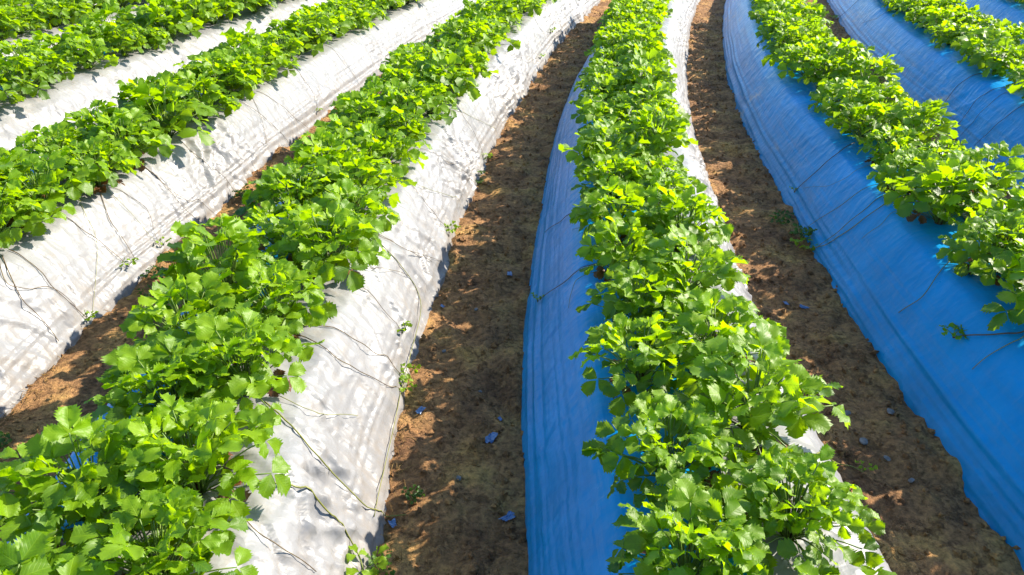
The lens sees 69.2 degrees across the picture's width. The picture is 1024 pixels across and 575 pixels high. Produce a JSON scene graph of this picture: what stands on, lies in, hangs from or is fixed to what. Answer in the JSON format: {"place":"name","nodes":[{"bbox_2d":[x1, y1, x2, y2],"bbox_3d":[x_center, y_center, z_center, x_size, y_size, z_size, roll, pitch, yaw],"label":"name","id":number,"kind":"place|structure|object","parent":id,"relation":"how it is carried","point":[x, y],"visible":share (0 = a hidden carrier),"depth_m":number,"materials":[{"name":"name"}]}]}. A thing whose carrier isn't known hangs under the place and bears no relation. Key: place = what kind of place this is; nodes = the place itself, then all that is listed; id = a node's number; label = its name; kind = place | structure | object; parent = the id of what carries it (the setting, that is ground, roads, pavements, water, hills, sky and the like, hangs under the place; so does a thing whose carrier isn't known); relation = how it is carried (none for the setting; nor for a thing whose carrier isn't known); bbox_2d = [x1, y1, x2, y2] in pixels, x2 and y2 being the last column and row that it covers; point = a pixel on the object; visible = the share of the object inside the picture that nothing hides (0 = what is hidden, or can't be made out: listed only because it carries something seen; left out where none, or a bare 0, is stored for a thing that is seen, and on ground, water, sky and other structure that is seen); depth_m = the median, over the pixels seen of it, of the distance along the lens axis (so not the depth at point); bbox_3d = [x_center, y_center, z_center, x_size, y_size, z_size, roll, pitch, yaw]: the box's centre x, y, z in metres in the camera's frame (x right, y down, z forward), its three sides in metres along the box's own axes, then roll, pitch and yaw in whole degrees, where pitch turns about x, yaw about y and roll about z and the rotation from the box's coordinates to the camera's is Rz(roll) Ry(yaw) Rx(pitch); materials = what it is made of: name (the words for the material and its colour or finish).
{"place":"outdoors","nodes":[
{"label":"outdoors","id":0,"kind":"place"},
{"bbox_2d":[0,0,1023,574],"bbox_3d":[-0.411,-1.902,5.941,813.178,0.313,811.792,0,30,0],"label":"field soil","id":1,"kind":"structure","parent":0,"point":[918,512],"depth_m":2.44,"materials":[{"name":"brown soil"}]},
{"bbox_2d":[0,0,193,60],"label":"mulch film","id":2,"kind":"object","parent":1,"relation":"on","point":[26,34],"visible":0.1,"depth_m":5.77,"materials":[{"name":"white plastic"}]},
{"bbox_2d":[26,0,88,29],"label":"strawberry plant","id":3,"kind":"object","parent":2,"relation":"on","point":[52,13],"visible":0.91,"depth_m":5.73,"materials":[{"name":"green plant"}]},
{"bbox_2d":[0,0,327,159],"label":"mulch film","id":4,"kind":"object","parent":1,"relation":"on","point":[84,87],"visible":0.33,"depth_m":4.76,"materials":[{"name":"white plastic"}]},
{"bbox_2d":[0,55,61,99],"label":"strawberry plant","id":5,"kind":"object","parent":4,"relation":"on","point":[24,85],"visible":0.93,"depth_m":4.05,"materials":[{"name":"green plant"}]},
{"bbox_2d":[10,48,76,83],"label":"strawberry plant","id":6,"kind":"object","parent":4,"relation":"on","point":[62,66],"visible":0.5,"depth_m":4.32,"materials":[{"name":"green plant"}]},
{"bbox_2d":[16,28,92,64],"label":"strawberry plant","id":7,"kind":"object","parent":4,"relation":"on","point":[39,36],"visible":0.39,"depth_m":4.68,"materials":[{"name":"green plant"}]},
{"bbox_2d":[50,35,118,69],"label":"strawberry plant","id":8,"kind":"object","parent":4,"relation":"on","point":[82,57],"visible":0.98,"depth_m":4.60,"materials":[{"name":"green plant"}]},
{"bbox_2d":[76,0,144,39],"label":"strawberry plant","id":9,"kind":"object","parent":4,"relation":"on","point":[100,16],"visible":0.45,"depth_m":5.20,"materials":[{"name":"green plant"}]},
{"bbox_2d":[98,20,146,56],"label":"strawberry plant","id":10,"kind":"object","parent":4,"relation":"on","point":[127,42],"visible":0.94,"depth_m":4.88,"materials":[{"name":"green plant"}]},
{"bbox_2d":[136,0,205,43],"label":"strawberry plant","id":11,"kind":"object","parent":4,"relation":"on","point":[171,25],"visible":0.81,"depth_m":5.31,"materials":[{"name":"green plant"}]},
{"bbox_2d":[167,0,224,31],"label":"strawberry plant","id":12,"kind":"object","parent":4,"relation":"on","point":[207,10],"visible":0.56,"depth_m":5.62,"materials":[{"name":"green plant"}]},
{"bbox_2d":[0,0,476,418],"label":"mulch film","id":13,"kind":"object","parent":1,"relation":"on","point":[62,256],"visible":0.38,"depth_m":3.18,"materials":[{"name":"white plastic"}]},
{"bbox_2d":[0,168,98,340],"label":"strawberry plant","id":14,"kind":"object","parent":13,"relation":"on","point":[9,236],"visible":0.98,"depth_m":2.49,"materials":[{"name":"green plant"}]},
{"bbox_2d":[9,120,100,178],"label":"strawberry plant","id":15,"kind":"object","parent":13,"relation":"on","point":[43,144],"visible":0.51,"depth_m":3.05,"materials":[{"name":"green plant"}]},
{"bbox_2d":[0,151,138,266],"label":"strawberry plant","id":16,"kind":"object","parent":13,"relation":"on","point":[49,182],"visible":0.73,"depth_m":2.68,"materials":[{"name":"green plant"}]},
{"bbox_2d":[51,99,136,146],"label":"strawberry plant","id":17,"kind":"object","parent":13,"relation":"on","point":[86,115],"visible":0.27,"depth_m":3.29,"materials":[{"name":"green plant"}]},
{"bbox_2d":[45,134,171,318],"bbox_3d":[-1.572,-0.309,2.912,0.383,0.493,0.774,-19,35,-29],"label":"strawberry plant","id":18,"kind":"object","parent":13,"relation":"on","point":[104,149],"visible":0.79,"depth_m":2.95,"materials":[{"name":"green plant"}]},
{"bbox_2d":[79,107,217,222],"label":"strawberry plant","id":19,"kind":"object","parent":13,"relation":"on","point":[133,121],"visible":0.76,"depth_m":3.18,"materials":[{"name":"green plant"}]},
{"bbox_2d":[108,70,238,197],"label":"strawberry plant","id":20,"kind":"object","parent":13,"relation":"on","point":[144,93],"visible":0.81,"depth_m":3.42,"materials":[{"name":"green plant"}]},
{"bbox_2d":[162,69,241,120],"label":"strawberry plant","id":21,"kind":"object","parent":13,"relation":"on","point":[210,97],"visible":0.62,"depth_m":3.71,"materials":[{"name":"green plant"}]},
{"bbox_2d":[192,50,287,140],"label":"strawberry plant","id":22,"kind":"object","parent":13,"relation":"on","point":[233,65],"visible":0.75,"depth_m":3.96,"materials":[{"name":"green plant"}]},
{"bbox_2d":[208,21,278,70],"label":"strawberry plant","id":23,"kind":"object","parent":13,"relation":"on","point":[234,38],"visible":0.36,"depth_m":4.51,"materials":[{"name":"green plant"}]},
{"bbox_2d":[205,43,302,141],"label":"strawberry plant","id":24,"kind":"object","parent":13,"relation":"on","point":[254,56],"visible":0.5,"depth_m":4.17,"materials":[{"name":"green plant"}]},
{"bbox_2d":[243,38,300,77],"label":"strawberry plant","id":25,"kind":"object","parent":13,"relation":"on","point":[273,52],"visible":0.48,"depth_m":4.43,"materials":[{"name":"green plant"}]},
{"bbox_2d":[264,30,323,111],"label":"strawberry plant","id":26,"kind":"object","parent":13,"relation":"on","point":[294,47],"visible":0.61,"depth_m":4.72,"materials":[{"name":"green plant"}]},
{"bbox_2d":[276,12,331,52],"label":"strawberry plant","id":27,"kind":"object","parent":13,"relation":"on","point":[316,21],"visible":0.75,"depth_m":4.98,"materials":[{"name":"green plant"}]},
{"bbox_2d":[282,8,353,74],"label":"strawberry plant","id":28,"kind":"object","parent":13,"relation":"on","point":[330,23],"visible":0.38,"depth_m":5.18,"materials":[{"name":"green plant"}]},
{"bbox_2d":[7,0,600,574],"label":"mulch film","id":29,"kind":"object","parent":1,"relation":"on","point":[353,450],"visible":0.29,"depth_m":2.14,"materials":[{"name":"white plastic"}]},
{"bbox_2d":[0,529,109,574],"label":"strawberry plant","id":30,"kind":"object","parent":29,"relation":"on","point":[33,552],"visible":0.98,"depth_m":1.19,"materials":[{"name":"green plant"}]},
{"bbox_2d":[0,404,180,548],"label":"strawberry plant","id":31,"kind":"object","parent":29,"relation":"on","point":[80,496],"visible":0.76,"depth_m":1.37,"materials":[{"name":"green plant"}]},
{"bbox_2d":[69,481,258,574],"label":"strawberry plant","id":32,"kind":"object","parent":29,"relation":"on","point":[167,505],"visible":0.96,"depth_m":1.30,"materials":[{"name":"green plant"}]},
{"bbox_2d":[83,327,247,442],"bbox_3d":[-0.800,0.234,1.692,0.354,0.225,0.346,7,31,12],"label":"strawberry plant","id":33,"kind":"object","parent":29,"relation":"on","point":[129,363],"visible":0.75,"depth_m":1.66,"materials":[{"name":"green plant"}]},
{"bbox_2d":[119,268,262,376],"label":"strawberry plant","id":34,"kind":"object","parent":29,"relation":"on","point":[192,290],"visible":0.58,"depth_m":1.88,"materials":[{"name":"green plant"}]},
{"bbox_2d":[150,213,278,316],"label":"strawberry plant","id":35,"kind":"object","parent":29,"relation":"on","point":[194,249],"visible":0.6,"depth_m":2.06,"materials":[{"name":"green plant"}]},
{"bbox_2d":[91,393,388,574],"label":"strawberry plant","id":36,"kind":"object","parent":29,"relation":"on","point":[201,458],"visible":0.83,"depth_m":1.48,"materials":[{"name":"green plant"}]},
{"bbox_2d":[236,197,333,263],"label":"strawberry plant","id":37,"kind":"object","parent":29,"relation":"on","point":[260,217],"visible":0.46,"depth_m":2.44,"materials":[{"name":"green plant"}]},
{"bbox_2d":[167,299,405,516],"bbox_3d":[-0.564,0.295,1.861,0.536,0.530,0.388,-5,30,-9],"label":"strawberry plant","id":38,"kind":"object","parent":29,"relation":"on","point":[228,331],"visible":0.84,"depth_m":1.72,"materials":[{"name":"green plant"}]},
{"bbox_2d":[232,155,342,233],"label":"strawberry plant","id":39,"kind":"object","parent":29,"relation":"on","point":[269,187],"visible":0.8,"depth_m":2.60,"materials":[{"name":"green plant"}]},
{"bbox_2d":[221,258,420,391],"bbox_3d":[-0.546,0.130,2.141,0.556,0.533,0.318,-14,35,-18],"label":"strawberry plant","id":40,"kind":"object","parent":29,"relation":"on","point":[289,278],"visible":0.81,"depth_m":2.00,"materials":[{"name":"green plant"}]},
{"bbox_2d":[266,126,375,191],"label":"strawberry plant","id":41,"kind":"object","parent":29,"relation":"on","point":[313,149],"visible":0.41,"depth_m":2.88,"materials":[{"name":"green plant"}]},
{"bbox_2d":[266,199,412,333],"bbox_3d":[-0.528,-0.059,2.362,0.476,0.465,0.381,-10,32,-17],"label":"strawberry plant","id":42,"kind":"object","parent":29,"relation":"on","point":[306,219],"visible":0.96,"depth_m":2.25,"materials":[{"name":"green plant"}]},
{"bbox_2d":[301,113,396,164],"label":"strawberry plant","id":43,"kind":"object","parent":29,"relation":"on","point":[336,125],"visible":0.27,"depth_m":3.19,"materials":[{"name":"green plant"}]},
{"bbox_2d":[303,148,416,210],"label":"strawberry plant","id":44,"kind":"object","parent":29,"relation":"on","point":[343,164],"visible":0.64,"depth_m":2.73,"materials":[{"name":"green plant"}]},
{"bbox_2d":[329,88,393,141],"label":"strawberry plant","id":45,"kind":"object","parent":29,"relation":"on","point":[344,103],"visible":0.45,"depth_m":3.35,"materials":[{"name":"green plant"}]},
{"bbox_2d":[303,178,438,516],"bbox_3d":[-0.521,0.071,2.310,0.456,0.481,1.338,6,36,0],"label":"strawberry plant","id":46,"kind":"object","parent":29,"relation":"on","point":[346,189],"visible":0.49,"depth_m":2.52,"materials":[{"name":"green plant"}]},
{"bbox_2d":[360,64,428,102],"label":"strawberry plant","id":47,"kind":"object","parent":29,"relation":"on","point":[405,71],"visible":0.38,"depth_m":3.90,"materials":[{"name":"green plant"}]},
{"bbox_2d":[333,123,460,232],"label":"strawberry plant","id":48,"kind":"object","parent":29,"relation":"on","point":[365,134],"visible":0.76,"depth_m":3.06,"materials":[{"name":"green plant"}]},
{"bbox_2d":[380,44,425,79],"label":"strawberry plant","id":49,"kind":"object","parent":29,"relation":"on","point":[403,57],"visible":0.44,"depth_m":4.12,"materials":[{"name":"green plant"}]},
{"bbox_2d":[367,76,454,135],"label":"strawberry plant","id":50,"kind":"object","parent":29,"relation":"on","point":[419,96],"visible":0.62,"depth_m":3.53,"materials":[{"name":"green plant"}]},
{"bbox_2d":[374,102,470,175],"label":"strawberry plant","id":51,"kind":"object","parent":29,"relation":"on","point":[411,130],"visible":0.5,"depth_m":3.28,"materials":[{"name":"green plant"}]},
{"bbox_2d":[416,48,492,158],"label":"strawberry plant","id":52,"kind":"object","parent":29,"relation":"on","point":[460,85],"visible":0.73,"depth_m":4.03,"materials":[{"name":"green plant"}]},
{"bbox_2d":[424,36,498,78],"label":"strawberry plant","id":53,"kind":"object","parent":29,"relation":"on","point":[468,55],"visible":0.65,"depth_m":4.32,"materials":[{"name":"green plant"}]},
{"bbox_2d":[442,13,501,55],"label":"strawberry plant","id":54,"kind":"object","parent":29,"relation":"on","point":[485,44],"visible":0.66,"depth_m":4.73,"materials":[{"name":"green plant"}]},
{"bbox_2d":[521,0,891,574],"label":"mulch film","id":55,"kind":"object","parent":1,"relation":"on","point":[573,513],"visible":0.41,"depth_m":2.02,"materials":[{"name":"blue plastic"}]},
{"bbox_2d":[531,215,661,307],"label":"strawberry plant","id":56,"kind":"object","parent":55,"relation":"on","point":[606,251],"visible":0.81,"depth_m":2.29,"materials":[{"name":"green plant"}]},
{"bbox_2d":[545,151,649,231],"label":"strawberry plant","id":57,"kind":"object","parent":55,"relation":"on","point":[617,164],"visible":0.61,"depth_m":2.81,"materials":[{"name":"green plant"}]},
{"bbox_2d":[569,72,626,111],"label":"strawberry plant","id":58,"kind":"object","parent":55,"relation":"on","point":[593,90],"visible":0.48,"depth_m":3.82,"materials":[{"name":"green plant"}]},
{"bbox_2d":[570,93,636,132],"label":"strawberry plant","id":59,"kind":"object","parent":55,"relation":"on","point":[602,110],"visible":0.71,"depth_m":3.54,"materials":[{"name":"green plant"}]},
{"bbox_2d":[558,118,651,182],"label":"strawberry plant","id":60,"kind":"object","parent":55,"relation":"on","point":[594,147],"visible":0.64,"depth_m":3.03,"materials":[{"name":"green plant"}]},
{"bbox_2d":[569,176,664,246],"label":"strawberry plant","id":61,"kind":"object","parent":55,"relation":"on","point":[632,192],"visible":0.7,"depth_m":2.52,"materials":[{"name":"green plant"}]},
{"bbox_2d":[575,260,688,339],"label":"strawberry plant","id":62,"kind":"object","parent":55,"relation":"on","point":[628,290],"visible":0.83,"depth_m":2.05,"materials":[{"name":"green plant"}]},
{"bbox_2d":[568,311,707,416],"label":"strawberry plant","id":63,"kind":"object","parent":55,"relation":"on","point":[639,369],"visible":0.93,"depth_m":1.79,"materials":[{"name":"green plant"}]},
{"bbox_2d":[606,54,678,104],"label":"strawberry plant","id":64,"kind":"object","parent":55,"relation":"on","point":[657,70],"visible":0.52,"depth_m":3.86,"materials":[{"name":"green plant"}]},
{"bbox_2d":[612,37,676,72],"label":"strawberry plant","id":65,"kind":"object","parent":55,"relation":"on","point":[643,45],"visible":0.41,"depth_m":4.41,"materials":[{"name":"green plant"}]},
{"bbox_2d":[615,43,677,92],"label":"strawberry plant","id":66,"kind":"object","parent":55,"relation":"on","point":[652,55],"visible":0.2,"depth_m":4.11,"materials":[{"name":"green plant"}]},
{"bbox_2d":[613,74,690,121],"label":"strawberry plant","id":67,"kind":"object","parent":55,"relation":"on","point":[660,98],"visible":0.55,"depth_m":3.63,"materials":[{"name":"green plant"}]},
{"bbox_2d":[616,101,697,170],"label":"strawberry plant","id":68,"kind":"object","parent":55,"relation":"on","point":[670,133],"visible":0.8,"depth_m":3.08,"materials":[{"name":"green plant"}]},
{"bbox_2d":[630,166,695,223],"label":"strawberry plant","id":69,"kind":"object","parent":55,"relation":"on","point":[680,180],"visible":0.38,"depth_m":2.64,"materials":[{"name":"green plant"}]},
{"bbox_2d":[625,151,700,190],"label":"strawberry plant","id":70,"kind":"object","parent":55,"relation":"on","point":[656,161],"visible":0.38,"depth_m":2.90,"materials":[{"name":"green plant"}]},
{"bbox_2d":[581,389,756,529],"bbox_3d":[0.324,0.341,1.541,0.320,0.210,0.334,26,39,37],"label":"strawberry plant","id":71,"kind":"object","parent":55,"relation":"on","point":[657,456],"visible":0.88,"depth_m":1.52,"materials":[{"name":"green plant"}]},
{"bbox_2d":[634,183,733,258],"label":"strawberry plant","id":72,"kind":"object","parent":55,"relation":"on","point":[672,207],"visible":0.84,"depth_m":2.42,"materials":[{"name":"green plant"}]},
{"bbox_2d":[621,223,750,324],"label":"strawberry plant","id":73,"kind":"object","parent":55,"relation":"on","point":[718,263],"visible":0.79,"depth_m":2.14,"materials":[{"name":"green plant"}]},
{"bbox_2d":[605,469,773,574],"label":"strawberry plant","id":74,"kind":"object","parent":55,"relation":"on","point":[686,497],"visible":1,"depth_m":1.30,"materials":[{"name":"green plant"}]},
{"bbox_2d":[632,286,790,386],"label":"strawberry plant","id":75,"kind":"object","parent":55,"relation":"on","point":[698,310],"visible":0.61,"depth_m":1.88,"materials":[{"name":"green plant"}]},
{"bbox_2d":[663,317,877,477],"bbox_3d":[0.620,0.312,1.829,0.432,0.546,0.641,26,39,38],"label":"strawberry plant","id":76,"kind":"object","parent":55,"relation":"on","point":[719,383],"visible":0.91,"depth_m":1.62,"materials":[{"name":"green plant"}]},
{"bbox_2d":[715,443,885,574],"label":"strawberry plant","id":77,"kind":"object","parent":55,"relation":"on","point":[765,492],"visible":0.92,"depth_m":1.36,"materials":[{"name":"green plant"}]},
{"bbox_2d":[722,0,1023,570],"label":"mulch film","id":78,"kind":"object","parent":1,"relation":"on","point":[887,270],"visible":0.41,"depth_m":2.56,"materials":[{"name":"blue plastic"}]},
{"bbox_2d":[762,23,810,54],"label":"strawberry plant","id":79,"kind":"object","parent":78,"relation":"on","point":[791,34],"visible":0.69,"depth_m":4.92,"materials":[{"name":"green plant"}]},
{"bbox_2d":[776,40,843,79],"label":"strawberry plant","id":80,"kind":"object","parent":78,"relation":"on","point":[806,48],"visible":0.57,"depth_m":4.41,"materials":[{"name":"green plant"}]},
{"bbox_2d":[796,50,846,88],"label":"strawberry plant","id":81,"kind":"object","parent":78,"relation":"on","point":[831,60],"visible":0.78,"depth_m":4.16,"materials":[{"name":"green plant"}]},
{"bbox_2d":[808,77,862,112],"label":"strawberry plant","id":82,"kind":"object","parent":78,"relation":"on","point":[823,92],"visible":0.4,"depth_m":3.87,"materials":[{"name":"green plant"}]},
{"bbox_2d":[789,101,899,191],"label":"strawberry plant","id":83,"kind":"object","parent":78,"relation":"on","point":[863,125],"visible":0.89,"depth_m":3.39,"materials":[{"name":"green plant"}]},
{"bbox_2d":[818,37,877,75],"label":"strawberry plant","id":84,"kind":"object","parent":78,"relation":"on","point":[852,45],"visible":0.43,"depth_m":4.23,"materials":[{"name":"green plant"}]},
{"bbox_2d":[820,76,884,126],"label":"strawberry plant","id":85,"kind":"object","parent":78,"relation":"on","point":[849,85],"visible":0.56,"depth_m":3.62,"materials":[{"name":"green plant"}]},
{"bbox_2d":[805,123,922,187],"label":"strawberry plant","id":86,"kind":"object","parent":78,"relation":"on","point":[898,133],"visible":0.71,"depth_m":3.16,"materials":[{"name":"green plant"}]},
{"bbox_2d":[828,48,903,91],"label":"strawberry plant","id":87,"kind":"object","parent":78,"relation":"on","point":[865,72],"visible":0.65,"depth_m":4.00,"materials":[{"name":"green plant"}]},
{"bbox_2d":[790,141,946,250],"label":"strawberry plant","id":88,"kind":"object","parent":78,"relation":"on","point":[890,163],"visible":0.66,"depth_m":2.90,"materials":[{"name":"green plant"}]},
{"bbox_2d":[880,97,960,151],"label":"strawberry plant","id":89,"kind":"object","parent":78,"relation":"on","point":[921,122],"visible":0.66,"depth_m":3.25,"materials":[{"name":"green plant"}]},
{"bbox_2d":[866,151,1005,234],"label":"strawberry plant","id":90,"kind":"object","parent":78,"relation":"on","point":[944,206],"visible":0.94,"depth_m":2.61,"materials":[{"name":"green plant"}]},
{"bbox_2d":[898,206,1023,312],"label":"strawberry plant","id":91,"kind":"object","parent":78,"relation":"on","point":[966,236],"visible":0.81,"depth_m":2.33,"materials":[{"name":"green plant"}]},
{"bbox_2d":[932,140,1023,203],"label":"strawberry plant","id":92,"kind":"object","parent":78,"relation":"on","point":[1008,175],"visible":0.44,"depth_m":2.75,"materials":[{"name":"green plant"}]},
{"bbox_2d":[939,237,1023,368],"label":"strawberry plant","id":93,"kind":"object","parent":78,"relation":"on","point":[1005,265],"visible":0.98,"depth_m":2.10,"materials":[{"name":"green plant"}]},
{"bbox_2d":[827,0,1023,189],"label":"mulch film","id":94,"kind":"object","parent":1,"relation":"on","point":[929,71],"visible":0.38,"depth_m":4.96,"materials":[{"name":"blue plastic"}]},
{"bbox_2d":[924,18,975,48],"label":"strawberry plant","id":95,"kind":"object","parent":94,"relation":"on","point":[944,35],"visible":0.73,"depth_m":5.23,"materials":[{"name":"green plant"}]},
{"bbox_2d":[949,27,1016,68],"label":"strawberry plant","id":96,"kind":"object","parent":94,"relation":"on","point":[968,44],"visible":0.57,"depth_m":4.72,"materials":[{"name":"green plant"}]},
{"bbox_2d":[946,37,1023,99],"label":"strawberry plant","id":97,"kind":"object","parent":94,"relation":"on","point":[998,65],"visible":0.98,"depth_m":4.50,"materials":[{"name":"green plant"}]},
{"bbox_2d":[958,0,1023,61],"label":"mulch film","id":98,"kind":"object","parent":1,"relation":"on","point":[1010,10],"visible":0.34,"depth_m":6.89,"materials":[{"name":"blue plastic"}]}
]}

